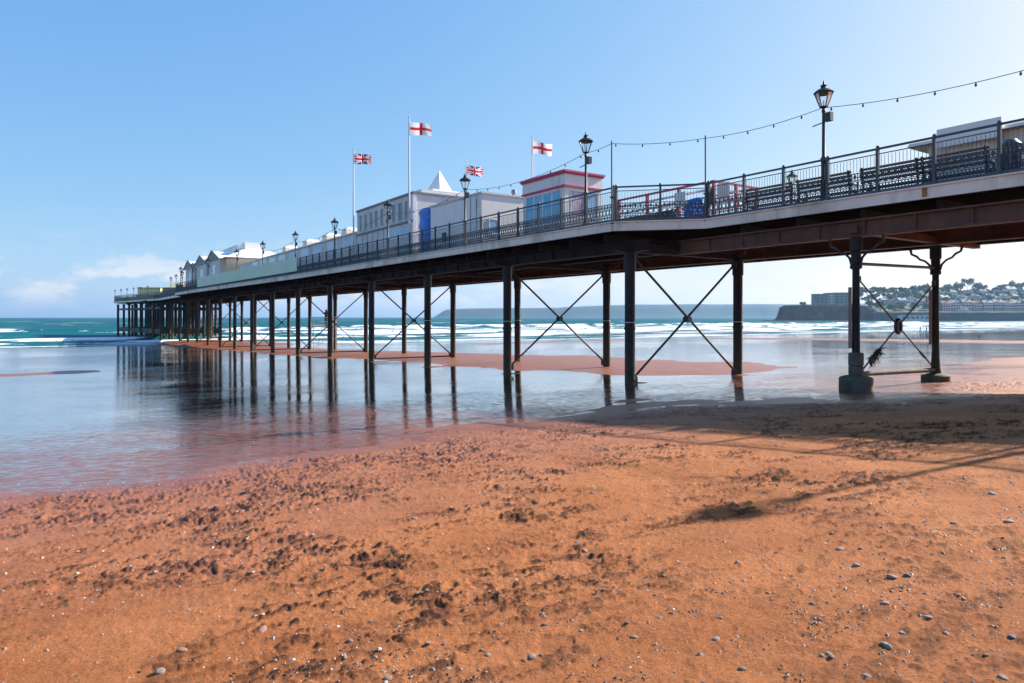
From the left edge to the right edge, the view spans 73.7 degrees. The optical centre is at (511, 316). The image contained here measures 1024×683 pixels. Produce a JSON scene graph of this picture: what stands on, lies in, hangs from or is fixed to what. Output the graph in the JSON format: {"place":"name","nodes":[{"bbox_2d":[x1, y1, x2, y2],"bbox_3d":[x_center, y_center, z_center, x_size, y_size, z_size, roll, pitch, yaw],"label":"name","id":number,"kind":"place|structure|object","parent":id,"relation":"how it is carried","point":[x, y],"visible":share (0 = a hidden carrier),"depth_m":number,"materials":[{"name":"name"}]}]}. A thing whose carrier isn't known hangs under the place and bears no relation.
{"place":"outdoors","nodes":[
{"label":"outdoors","id":0,"kind":"place"},
{"bbox_2d":[0,338,1023,682],"bbox_3d":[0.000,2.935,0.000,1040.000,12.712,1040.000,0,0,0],"label":"beach sand","id":1,"kind":"structure","parent":0,"point":[386,570],"depth_m":5.96,"materials":[{"name":"sand"}]},
{"bbox_2d":[154,667,164,674],"bbox_3d":[-1.895,1.909,3.677,0.053,0.033,0.061,-1,0,-33],"label":"pebble","id":2,"kind":"object","parent":1,"relation":"on","point":[161,670],"visible":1,"depth_m":3.66,"materials":[{"name":"stone"}]},
{"bbox_2d":[176,647,187,651],"bbox_3d":[-1.900,1.921,3.931,0.068,0.036,0.047,9,-4,8],"label":"pebble","id":3,"kind":"object","parent":1,"relation":"on","point":[182,649],"visible":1,"depth_m":3.92,"materials":[{"name":"stone"}]},
{"bbox_2d":[258,626,266,632],"bbox_3d":[-1.535,1.925,4.195,0.052,0.038,0.079,-11,9,0],"label":"pebble","id":4,"kind":"object","parent":1,"relation":"on","point":[261,629],"visible":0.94,"depth_m":4.19,"materials":[{"name":"stone"}]},
{"bbox_2d":[311,317,335,351],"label":"scaffold tower","id":5,"kind":"structure","parent":1,"relation":"on","point":[313,321],"depth_m":79.06,"materials":[{"name":"metal"}]},
{"bbox_2d":[0,404,1022,682],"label":"pebbles","id":6,"kind":"object","parent":1,"relation":"on","point":[582,616],"visible":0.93,"depth_m":4.07,"materials":[{"name":"stone"}]},
{"bbox_2d":[0,419,1023,682],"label":"shingle","id":7,"kind":"object","parent":1,"relation":"on","point":[636,559],"visible":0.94,"depth_m":4.86,"materials":[{"name":"stone"}]},
{"bbox_2d":[2,417,1022,682],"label":"shell fragments","id":8,"kind":"object","parent":1,"relation":"on","point":[630,565],"visible":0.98,"depth_m":5.02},
{"bbox_2d":[997,674,1008,679],"bbox_3d":[2.317,1.704,3.223,0.042,0.026,0.049,8,-2,-2],"label":"pebble","id":9,"kind":"object","parent":1,"relation":"on","point":[1003,677],"visible":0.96,"depth_m":3.22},
{"bbox_2d":[0,329,1023,493],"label":"shallow water","id":10,"kind":"structure","parent":0,"point":[131,388],"depth_m":31.25,"materials":[{"name":"liquid"}]},
{"bbox_2d":[0,318,1023,347],"bbox_3d":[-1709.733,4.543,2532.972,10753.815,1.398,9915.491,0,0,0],"label":"sea","id":11,"kind":"structure","parent":0,"point":[46,332],"depth_m":273.21,"materials":[{"name":"liquid"}]},
{"bbox_2d":[114,171,1023,391],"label":"pier","id":12,"kind":"structure","parent":11,"relation":"in","point":[971,213],"depth_m":31.67,"materials":[{"name":"paint"}]},
{"bbox_2d":[114,284,176,300],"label":"railing","id":13,"kind":"object","parent":12,"relation":"on","point":[168,293],"visible":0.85,"depth_m":155.03,"materials":[{"name":"metal"}]},
{"bbox_2d":[137,287,161,295],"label":"stall","id":14,"kind":"object","parent":12,"relation":"on","point":[150,289],"visible":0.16,"depth_m":170.23,"materials":[{"name":"green paint"}]},
{"bbox_2d":[162,283,178,291],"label":"stall","id":15,"kind":"object","parent":12,"relation":"on","point":[171,286],"visible":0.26,"depth_m":150.36,"materials":[{"name":"wood"}]},
{"bbox_2d":[183,242,275,284],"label":"pavilion","id":16,"kind":"structure","parent":12,"relation":"on","point":[224,260],"depth_m":100.56,"materials":[{"name":"white paint"}]},
{"bbox_2d":[260,241,265,263],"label":"lamp post","id":17,"kind":"object","parent":12,"relation":"on","point":[264,245],"visible":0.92,"depth_m":74.11,"materials":[{"name":"paint"}]},
{"bbox_2d":[292,230,298,273],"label":"lamp post","id":18,"kind":"object","parent":12,"relation":"on","point":[294,233],"visible":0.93,"depth_m":65.53,"materials":[{"name":"metal"}]},
{"bbox_2d":[238,227,356,269],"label":"arcade building","id":19,"kind":"structure","parent":12,"relation":"on","point":[344,239],"depth_m":68.65,"materials":[{"name":"white paint"}]},
{"bbox_2d":[300,248,308,256],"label":"window","id":20,"kind":"structure","parent":19,"relation":"in","point":[303,252],"depth_m":71.45,"materials":[{"name":"glass"}]},
{"bbox_2d":[313,244,321,253],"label":"window","id":21,"kind":"structure","parent":19,"relation":"in","point":[318,248],"depth_m":67.96,"materials":[{"name":"white paint"}]},
{"bbox_2d":[326,240,336,250],"bbox_3d":[-17.021,-6.750,64.519,0.050,0.800,2.900,0,0,-34],"label":"window","id":22,"kind":"structure","parent":19,"relation":"in","point":[329,245],"depth_m":64.58,"materials":[{"name":"glass"}]},
{"bbox_2d":[342,236,352,246],"bbox_3d":[-14.675,-6.750,61.032,0.050,0.800,2.900,0,0,-34],"label":"window","id":23,"kind":"structure","parent":19,"relation":"in","point":[347,241],"depth_m":61.08,"materials":[{"name":"glass"}]},
{"bbox_2d":[331,217,338,257],"bbox_3d":[-14.766,-6.160,56.872,0.657,4.320,0.657,0,0,11],"label":"lamp post","id":24,"kind":"object","parent":12,"relation":"on","point":[334,228],"visible":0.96,"depth_m":56.81,"materials":[{"name":"metal"}]},
{"bbox_2d":[353,148,353,259],"bbox_3d":[-12.489,-8.645,53.825,0.150,9.290,0.143,0,0,-34],"label":"flagpole","id":25,"kind":"object","parent":12,"relation":"on","point":[353,200],"visible":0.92,"depth_m":53.77,"materials":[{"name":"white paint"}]},
{"bbox_2d":[354,153,370,164],"bbox_3d":[-11.778,-12.477,53.940,1.306,0.846,0.207,0,0,-19],"label":"flag","id":26,"kind":"object","parent":25,"relation":"attached to","point":[362,158],"visible":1,"depth_m":53.89,"materials":[{"name":"fabric"}]},
{"bbox_2d":[384,200,392,247],"bbox_3d":[-8.737,-6.160,48.153,0.657,4.320,0.657,0,0,11],"label":"lamp post","id":27,"kind":"object","parent":12,"relation":"on","point":[388,204],"visible":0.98,"depth_m":48.10,"materials":[{"name":"metal"}]},
{"bbox_2d":[176,185,614,292],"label":"railing","id":28,"kind":"object","parent":12,"relation":"on","point":[459,231],"visible":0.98,"depth_m":39.69,"materials":[{"name":"metal"}]},
{"bbox_2d":[197,257,296,286],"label":"hoarding","id":29,"kind":"object","parent":28,"relation":"attached to","point":[279,267],"visible":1,"depth_m":76.70,"materials":[{"name":"green paint"}]},
{"bbox_2d":[408,116,409,249],"bbox_3d":[-6.877,-8.720,45.669,0.150,9.440,0.143,0,0,-34],"label":"flagpole","id":30,"kind":"object","parent":12,"relation":"on","point":[408,176],"visible":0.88,"depth_m":45.62,"materials":[{"name":"metal"}]},
{"bbox_2d":[410,122,430,135],"bbox_3d":[-6.094,-12.612,45.797,1.451,0.876,0.230,0,0,-19],"label":"flag","id":31,"kind":"object","parent":30,"relation":"attached to","point":[420,128],"visible":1,"depth_m":45.74,"materials":[{"name":"fabric"}]},
{"bbox_2d":[356,171,469,261],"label":"grey block","id":32,"kind":"structure","parent":12,"relation":"on","point":[438,190],"depth_m":52.61,"materials":[{"name":"white paint"}]},
{"bbox_2d":[359,215,361,231],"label":"window","id":33,"kind":"structure","parent":32,"relation":"in","point":[360,216],"depth_m":58.53,"materials":[{"name":"glass"}]},
{"bbox_2d":[364,213,366,230],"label":"window","id":34,"kind":"structure","parent":32,"relation":"in","point":[365,215],"depth_m":57.59,"materials":[{"name":"glass"}]},
{"bbox_2d":[375,210,377,227],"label":"window","id":35,"kind":"structure","parent":32,"relation":"in","point":[376,211],"depth_m":55.65,"materials":[{"name":"glass"}]},
{"bbox_2d":[380,208,383,225],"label":"window","id":36,"kind":"structure","parent":32,"relation":"in","point":[382,209],"depth_m":54.64,"materials":[{"name":"glass"}]},
{"bbox_2d":[386,228,392,239],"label":"window","id":37,"kind":"structure","parent":32,"relation":"in","point":[390,230],"depth_m":53.36,"materials":[{"name":"white paint"}]},
{"bbox_2d":[392,204,394,222],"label":"window","id":38,"kind":"structure","parent":32,"relation":"in","point":[393,207],"depth_m":52.89,"materials":[{"name":"glass"}]},
{"bbox_2d":[393,226,400,238],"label":"window","id":39,"kind":"structure","parent":32,"relation":"in","point":[397,230],"depth_m":52.41,"materials":[{"name":"glass"}]},
{"bbox_2d":[398,202,401,220],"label":"window","id":40,"kind":"structure","parent":32,"relation":"in","point":[400,203],"depth_m":51.83,"materials":[{"name":"glass"}]},
{"bbox_2d":[402,224,407,236],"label":"window","id":41,"kind":"structure","parent":32,"relation":"in","point":[404,227],"depth_m":51.10,"materials":[{"name":"glass"}]},
{"bbox_2d":[404,200,407,219],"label":"window","id":42,"kind":"structure","parent":32,"relation":"in","point":[406,201],"depth_m":51.05,"materials":[{"name":"glass"}]},
{"bbox_2d":[418,207,430,251],"bbox_3d":[-5.528,-5.750,47.424,1.640,3.500,1.780,0,0,-34],"label":"tarpaulin","id":43,"kind":"object","parent":12,"relation":"on","point":[425,218],"visible":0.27,"depth_m":46.67,"materials":[{"name":"plastic"}]},
{"bbox_2d":[459,173,470,243],"bbox_3d":[-2.708,-6.160,39.434,0.657,4.320,0.657,0,0,11],"label":"lamp post","id":44,"kind":"object","parent":12,"relation":"on","point":[465,179],"visible":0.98,"depth_m":39.38,"materials":[{"name":"metal"}]},
{"bbox_2d":[429,189,522,248],"bbox_3d":[-2.269,-5.960,44.436,3.560,3.920,6.720,0,0,-34],"label":"cabin","id":45,"kind":"object","parent":12,"relation":"on","point":[481,203],"visible":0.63,"depth_m":41.97,"materials":[{"name":"white paint"}]},
{"bbox_2d":[489,219,496,233],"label":"window","id":46,"kind":"structure","parent":45,"relation":"in","point":[494,220],"depth_m":41.23,"materials":[{"name":"glass"}]},
{"bbox_2d":[531,136,532,177],"bbox_3d":[1.486,-8.670,50.348,0.150,9.340,0.143,0,0,-34],"label":"flagpole","id":47,"kind":"object","parent":12,"relation":"on","point":[532,159],"visible":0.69,"depth_m":50.31,"materials":[{"name":"metal"}]},
{"bbox_2d":[533,141,551,155],"bbox_3d":[2.247,-12.442,50.515,1.440,1.017,0.242,0,0,-12],"label":"flag","id":48,"kind":"object","parent":47,"relation":"attached to","point":[542,148],"visible":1,"depth_m":50.55,"materials":[{"name":"fabric"}]},
{"bbox_2d":[519,169,604,233],"bbox_3d":[2.712,-5.800,37.495,2.790,3.600,4.060,0,0,-34],"label":"kiosk","id":49,"kind":"object","parent":12,"relation":"on","point":[556,185],"visible":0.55,"depth_m":36.20,"materials":[{"name":"white paint"}]},
{"bbox_2d":[526,196,533,227],"bbox_3d":[1.002,-5.805,37.828,0.050,1.710,0.780,0,0,-34],"label":"window","id":50,"kind":"structure","parent":49,"relation":"in","point":[529,200],"depth_m":37.85,"materials":[{"name":"blue glass"}]},
{"bbox_2d":[534,193,542,226],"bbox_3d":[1.448,-5.805,37.161,0.050,1.710,0.780,0,0,-34],"label":"window","id":51,"kind":"structure","parent":49,"relation":"in","point":[537,198],"depth_m":37.16,"materials":[{"name":"blue glass"}]},
{"bbox_2d":[543,191,551,224],"bbox_3d":[1.895,-5.805,36.496,0.050,1.710,0.780,0,0,-34],"label":"window","id":52,"kind":"structure","parent":49,"relation":"in","point":[547,196],"depth_m":36.48,"materials":[{"name":"blue glass"}]},
{"bbox_2d":[552,189,560,222],"bbox_3d":[2.343,-5.805,35.833,0.050,1.710,0.780,0,0,-34],"label":"window","id":53,"kind":"structure","parent":49,"relation":"in","point":[556,194],"depth_m":35.83,"materials":[{"name":"blue glass"}]},
{"bbox_2d":[570,190,583,217],"bbox_3d":[3.427,-5.900,35.722,0.950,1.400,0.050,0,0,-34],"label":"window","id":54,"kind":"structure","parent":49,"relation":"in","point":[572,192],"depth_m":35.67,"materials":[{"name":"white paint"}]},
{"bbox_2d":[588,193,597,218],"bbox_3d":[4.278,-5.900,36.299,0.800,1.400,0.050,0,0,-34],"label":"window","id":55,"kind":"structure","parent":49,"relation":"in","point":[595,198],"depth_m":36.32,"materials":[{"name":"glass"}]},
{"bbox_2d":[578,132,592,225],"bbox_3d":[3.322,-6.160,30.715,0.657,4.320,0.657,0,0,11],"label":"lamp post","id":56,"kind":"object","parent":12,"relation":"on","point":[584,141],"visible":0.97,"depth_m":30.63,"materials":[{"name":"metal"}]},
{"bbox_2d":[263,70,1023,251],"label":"string lights","id":57,"kind":"object","parent":56,"relation":"hanging from","point":[975,85],"visible":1,"depth_m":27.35},
{"bbox_2d":[610,141,613,230],"bbox_3d":[4.245,-5.560,28.986,0.150,3.820,0.120,0,0,-34],"label":"string pole","id":58,"kind":"object","parent":12,"relation":"on","point":[611,196],"visible":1,"depth_m":28.95,"materials":[{"name":"metal"}]},
{"bbox_2d":[614,181,706,220],"bbox_3d":[6.206,-4.830,28.642,3.826,1.580,0.177,0,0,11],"label":"railing","id":59,"kind":"object","parent":12,"relation":"on","point":[622,209],"visible":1,"depth_m":28.61,"materials":[{"name":"metal"}]},
{"bbox_2d":[674,191,685,216],"bbox_3d":[7.558,-4.800,30.691,0.110,1.600,0.620,0,0,-34],"label":"notice board","id":60,"kind":"object","parent":12,"relation":"on","point":[679,199],"visible":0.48,"depth_m":30.65,"materials":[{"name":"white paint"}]},
{"bbox_2d":[618,180,758,218],"bbox_3d":[8.380,-4.992,33.164,3.120,1.985,6.120,0,0,-34],"label":"queue frame","id":61,"kind":"object","parent":12,"relation":"on","point":[687,186],"visible":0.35,"depth_m":32.08,"materials":[{"name":"red paint"}]},
{"bbox_2d":[684,197,704,216],"bbox_3d":[8.014,-4.577,29.779,0.764,1.183,1.057,0,0,-34],"label":"tarpaulin","id":62,"kind":"object","parent":12,"relation":"on","point":[696,209],"visible":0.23,"depth_m":29.41,"materials":[{"name":"plastic"}]},
{"bbox_2d":[703,135,707,220],"bbox_3d":[7.975,-5.560,28.125,0.150,3.820,0.120,0,0,-34],"label":"string pole","id":63,"kind":"object","parent":12,"relation":"on","point":[705,193],"visible":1,"depth_m":28.09,"materials":[{"name":"metal"}]},
{"bbox_2d":[710,187,714,214],"bbox_3d":[8.482,-4.750,29.161,0.090,1.500,0.450,0,0,-34],"label":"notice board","id":64,"kind":"object","parent":12,"relation":"on","point":[712,193],"visible":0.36,"depth_m":29.02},
{"bbox_2d":[717,181,729,212],"bbox_3d":[8.819,-4.800,28.466,0.110,1.600,0.620,0,0,-34],"label":"notice board","id":65,"kind":"object","parent":12,"relation":"on","point":[725,190],"visible":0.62,"depth_m":28.42,"materials":[{"name":"white paint"}]},
{"bbox_2d":[746,181,796,209],"bbox_3d":[10.253,-4.580,26.918,0.724,1.173,2.150,0,0,-34],"label":"bench","id":66,"kind":"object","parent":12,"relation":"on","point":[766,187],"visible":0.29,"depth_m":26.74,"materials":[{"name":"paint"}]},
{"bbox_2d":[787,170,796,195],"bbox_3d":[14.634,-5.858,35.696,0.585,3.715,0.585,0,0,-34],"label":"lamp post","id":67,"kind":"object","parent":12,"relation":"on","point":[791,175],"visible":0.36,"depth_m":35.62,"materials":[{"name":"metal"}]},
{"bbox_2d":[812,81,833,200],"bbox_3d":[10.978,-6.160,24.060,0.657,4.320,0.657,0,0,11],"label":"lamp post","id":68,"kind":"object","parent":12,"relation":"on","point":[823,90],"visible":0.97,"depth_m":23.98,"materials":[{"name":"metal"}]},
{"bbox_2d":[796,170,859,201],"bbox_3d":[11.540,-4.580,25.012,0.724,1.173,2.150,0,0,-34],"label":"bench","id":69,"kind":"object","parent":12,"relation":"on","point":[838,174],"visible":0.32,"depth_m":24.61,"materials":[{"name":"paint"}]},
{"bbox_2d":[706,118,1023,217],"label":"railing","id":70,"kind":"object","parent":12,"relation":"on","point":[998,158],"visible":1,"depth_m":22.35,"materials":[{"name":"metal"}]},
{"bbox_2d":[867,346,887,368],"bbox_3d":[12.679,1.405,23.768,0.970,0.801,0.414,0,0,-23],"label":"seaweed clump","id":71,"kind":"object","parent":12,"relation":"hanging from","point":[878,353],"visible":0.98,"depth_m":23.68,"materials":[{"name":"plant"}]},
{"bbox_2d":[859,157,931,191],"bbox_3d":[12.910,-4.580,22.981,0.724,1.173,2.150,0,0,-34],"label":"bench","id":72,"kind":"object","parent":12,"relation":"on","point":[886,165],"visible":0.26,"depth_m":22.86,"materials":[{"name":"paint"}]},
{"bbox_2d":[915,145,995,183],"bbox_3d":[13.917,-4.580,21.489,0.724,1.173,2.150,0,0,-34],"label":"bench","id":73,"kind":"object","parent":12,"relation":"on","point":[985,162],"visible":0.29,"depth_m":21.19,"materials":[{"name":"paint"}]},
{"bbox_2d":[907,116,1023,180],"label":"shelter","id":74,"kind":"object","parent":12,"relation":"on","point":[952,145],"visible":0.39,"depth_m":23.05,"materials":[{"name":"beige paint"}]},
{"bbox_2d":[1002,138,1021,169],"bbox_3d":[14.668,-4.625,20.095,0.540,1.250,0.540,0,0,-34],"label":"litter bin","id":75,"kind":"object","parent":12,"relation":"on","point":[1008,142],"visible":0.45,"depth_m":19.91,"materials":[{"name":"black plastic"}]},
{"bbox_3d":[-3.914,-8.695,58.527,0.150,9.390,0.143,0,0,-34],"label":"flagpole","id":76,"kind":"object","parent":12,"relation":"on","visible":0},
{"bbox_2d":[467,165,482,175],"bbox_3d":[-3.188,-12.545,58.687,1.354,0.910,0.204,0,0,-5],"label":"flag","id":77,"kind":"object","parent":76,"relation":"attached to","point":[474,171],"visible":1,"depth_m":58.68,"materials":[{"name":"fabric"}]},
{"bbox_2d":[896,314,928,320],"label":"beach shelter","id":78,"kind":"object","parent":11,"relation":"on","point":[917,317],"visible":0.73,"depth_m":876.00,"materials":[{"name":"stone"}]},
{"bbox_2d":[0,0,1023,317],"label":"sky","id":79,"kind":"structure","parent":0,"point":[140,140],"materials":[{"name":"blue"}]},
{"bbox_2d":[433,303,867,317],"bbox_3d":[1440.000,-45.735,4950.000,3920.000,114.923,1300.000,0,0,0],"label":"headland","id":80,"kind":"structure","parent":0,"point":[706,311],"depth_m":4403.58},
{"bbox_2d":[762,320,847,320],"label":"rock ledge","id":81,"kind":"object","parent":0,"point":[804,320],"visible":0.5,"depth_m":881.68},
{"bbox_2d":[774,290,1023,320],"bbox_3d":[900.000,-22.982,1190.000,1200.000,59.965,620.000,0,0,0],"label":"hill","id":82,"kind":"structure","parent":0,"point":[813,312],"depth_m":896.90,"materials":[{"name":"plant"}]},
{"bbox_2d":[811,294,827,304],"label":"apartment block","id":83,"kind":"structure","parent":82,"relation":"on","point":[819,299],"depth_m":915.00,"materials":[{"name":"concrete"}]},
{"bbox_2d":[823,293,834,304],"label":"apartment block","id":84,"kind":"structure","parent":82,"relation":"on","point":[831,298],"depth_m":918.00,"materials":[{"name":"stone"}]},
{"bbox_2d":[834,292,847,304],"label":"apartment block","id":85,"kind":"structure","parent":82,"relation":"on","point":[841,298],"depth_m":920.00,"materials":[{"name":"concrete"}]},
{"bbox_2d":[864,299,874,305],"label":"house","id":86,"kind":"structure","parent":82,"relation":"on","point":[869,302],"depth_m":912.27,"materials":[{"name":"green stone"}]},
{"bbox_2d":[873,300,885,307],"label":"house","id":87,"kind":"structure","parent":82,"relation":"on","point":[882,303],"depth_m":922.55,"materials":[{"name":"green stone"}]},
{"bbox_2d":[886,303,897,309],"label":"tree","id":88,"kind":"object","parent":82,"relation":"on","point":[890,306],"visible":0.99,"depth_m":924.79,"materials":[{"name":"green plant"}]},
{"bbox_2d":[886,299,897,305],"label":"house","id":89,"kind":"structure","parent":82,"relation":"on","point":[894,302],"depth_m":961.70,"materials":[{"name":"stone"}]},
{"bbox_2d":[895,296,906,303],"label":"house","id":90,"kind":"structure","parent":82,"relation":"on","point":[903,299],"depth_m":976.15,"materials":[{"name":"stone"}]},
{"bbox_2d":[906,295,915,301],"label":"house","id":91,"kind":"structure","parent":82,"relation":"on","point":[911,298],"depth_m":990.69,"materials":[{"name":"stone"}]},
{"bbox_2d":[908,285,918,290],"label":"tree","id":92,"kind":"object","parent":82,"relation":"on","point":[913,288],"visible":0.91,"depth_m":1106.45,"materials":[{"name":"green plant"}]},
{"bbox_2d":[918,283,929,290],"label":"tree","id":93,"kind":"object","parent":82,"relation":"on","point":[924,286],"visible":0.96,"depth_m":1126.17,"materials":[{"name":"green plant"}]},
{"bbox_2d":[860,286,1023,307],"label":"woodland","id":94,"kind":"object","parent":82,"relation":"on","point":[916,294],"visible":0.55,"depth_m":1052.02,"materials":[{"name":"green plant"}]},
{"bbox_2d":[939,300,951,310],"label":"house","id":95,"kind":"structure","parent":82,"relation":"on","point":[945,305],"depth_m":930.00,"materials":[{"name":"grey brick"}]},
{"bbox_2d":[870,313,1023,320],"bbox_3d":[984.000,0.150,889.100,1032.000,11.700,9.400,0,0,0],"label":"sea wall","id":96,"kind":"structure","parent":82,"relation":"on","point":[966,317],"depth_m":885.00,"materials":[{"name":"stone"}]},
{"bbox_2d":[942,284,952,290],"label":"tree","id":97,"kind":"object","parent":82,"relation":"on","point":[946,286],"visible":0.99,"depth_m":1147.53,"materials":[{"name":"green plant"}]},
{"bbox_2d":[946,289,956,295],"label":"house","id":98,"kind":"structure","parent":82,"relation":"on","point":[953,292],"depth_m":1060.64,"materials":[{"name":"tile"}]},
{"bbox_2d":[949,299,961,310],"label":"house","id":99,"kind":"structure","parent":82,"relation":"on","point":[957,303],"depth_m":931.50,"materials":[{"name":"white brick"}]},
{"bbox_2d":[952,281,963,289],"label":"tree","id":100,"kind":"object","parent":82,"relation":"on","point":[956,286],"visible":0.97,"depth_m":1145.58,"materials":[{"name":"green plant"}]},
{"bbox_2d":[956,305,967,311],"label":"house","id":101,"kind":"structure","parent":82,"relation":"on","point":[962,309],"depth_m":912.00,"materials":[{"name":"stone"}]},
{"bbox_2d":[960,298,971,310],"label":"house","id":102,"kind":"structure","parent":82,"relation":"on","point":[967,302],"depth_m":930.00,"materials":[{"name":"white brick"}]},
{"bbox_2d":[961,278,974,286],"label":"tree","id":103,"kind":"object","parent":82,"relation":"on","point":[968,282],"visible":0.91,"depth_m":1170.05,"materials":[{"name":"green plant"}]},
{"bbox_2d":[968,293,980,299],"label":"house","id":104,"kind":"structure","parent":82,"relation":"on","point":[976,296],"depth_m":1015.38,"materials":[{"name":"stone"}]},
{"bbox_2d":[972,300,982,310],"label":"house","id":105,"kind":"structure","parent":82,"relation":"on","point":[977,305],"depth_m":931.50,"materials":[{"name":"grey brick"}]},
{"bbox_2d":[981,299,993,310],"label":"house","id":106,"kind":"structure","parent":82,"relation":"on","point":[988,305],"depth_m":930.00,"materials":[{"name":"white brick"}]},
{"bbox_2d":[991,298,1003,310],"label":"house","id":107,"kind":"structure","parent":82,"relation":"on","point":[997,304],"depth_m":931.50,"materials":[{"name":"white brick"}]},
{"bbox_2d":[997,293,1007,298],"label":"house","id":108,"kind":"structure","parent":82,"relation":"on","point":[1002,296],"depth_m":1025.60,"materials":[{"name":"stone"}]},
{"bbox_2d":[1003,300,1013,310],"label":"house","id":109,"kind":"structure","parent":82,"relation":"on","point":[1008,305],"depth_m":930.00,"materials":[{"name":"grey brick"}]},
{"bbox_2d":[1002,286,1016,293],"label":"house","id":110,"kind":"structure","parent":82,"relation":"on","point":[1012,289],"depth_m":1091.00,"materials":[{"name":"stone"}]},
{"bbox_2d":[1011,299,1023,310],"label":"house","id":111,"kind":"structure","parent":82,"relation":"on","point":[1018,304],"depth_m":931.50,"materials":[{"name":"white brick"}]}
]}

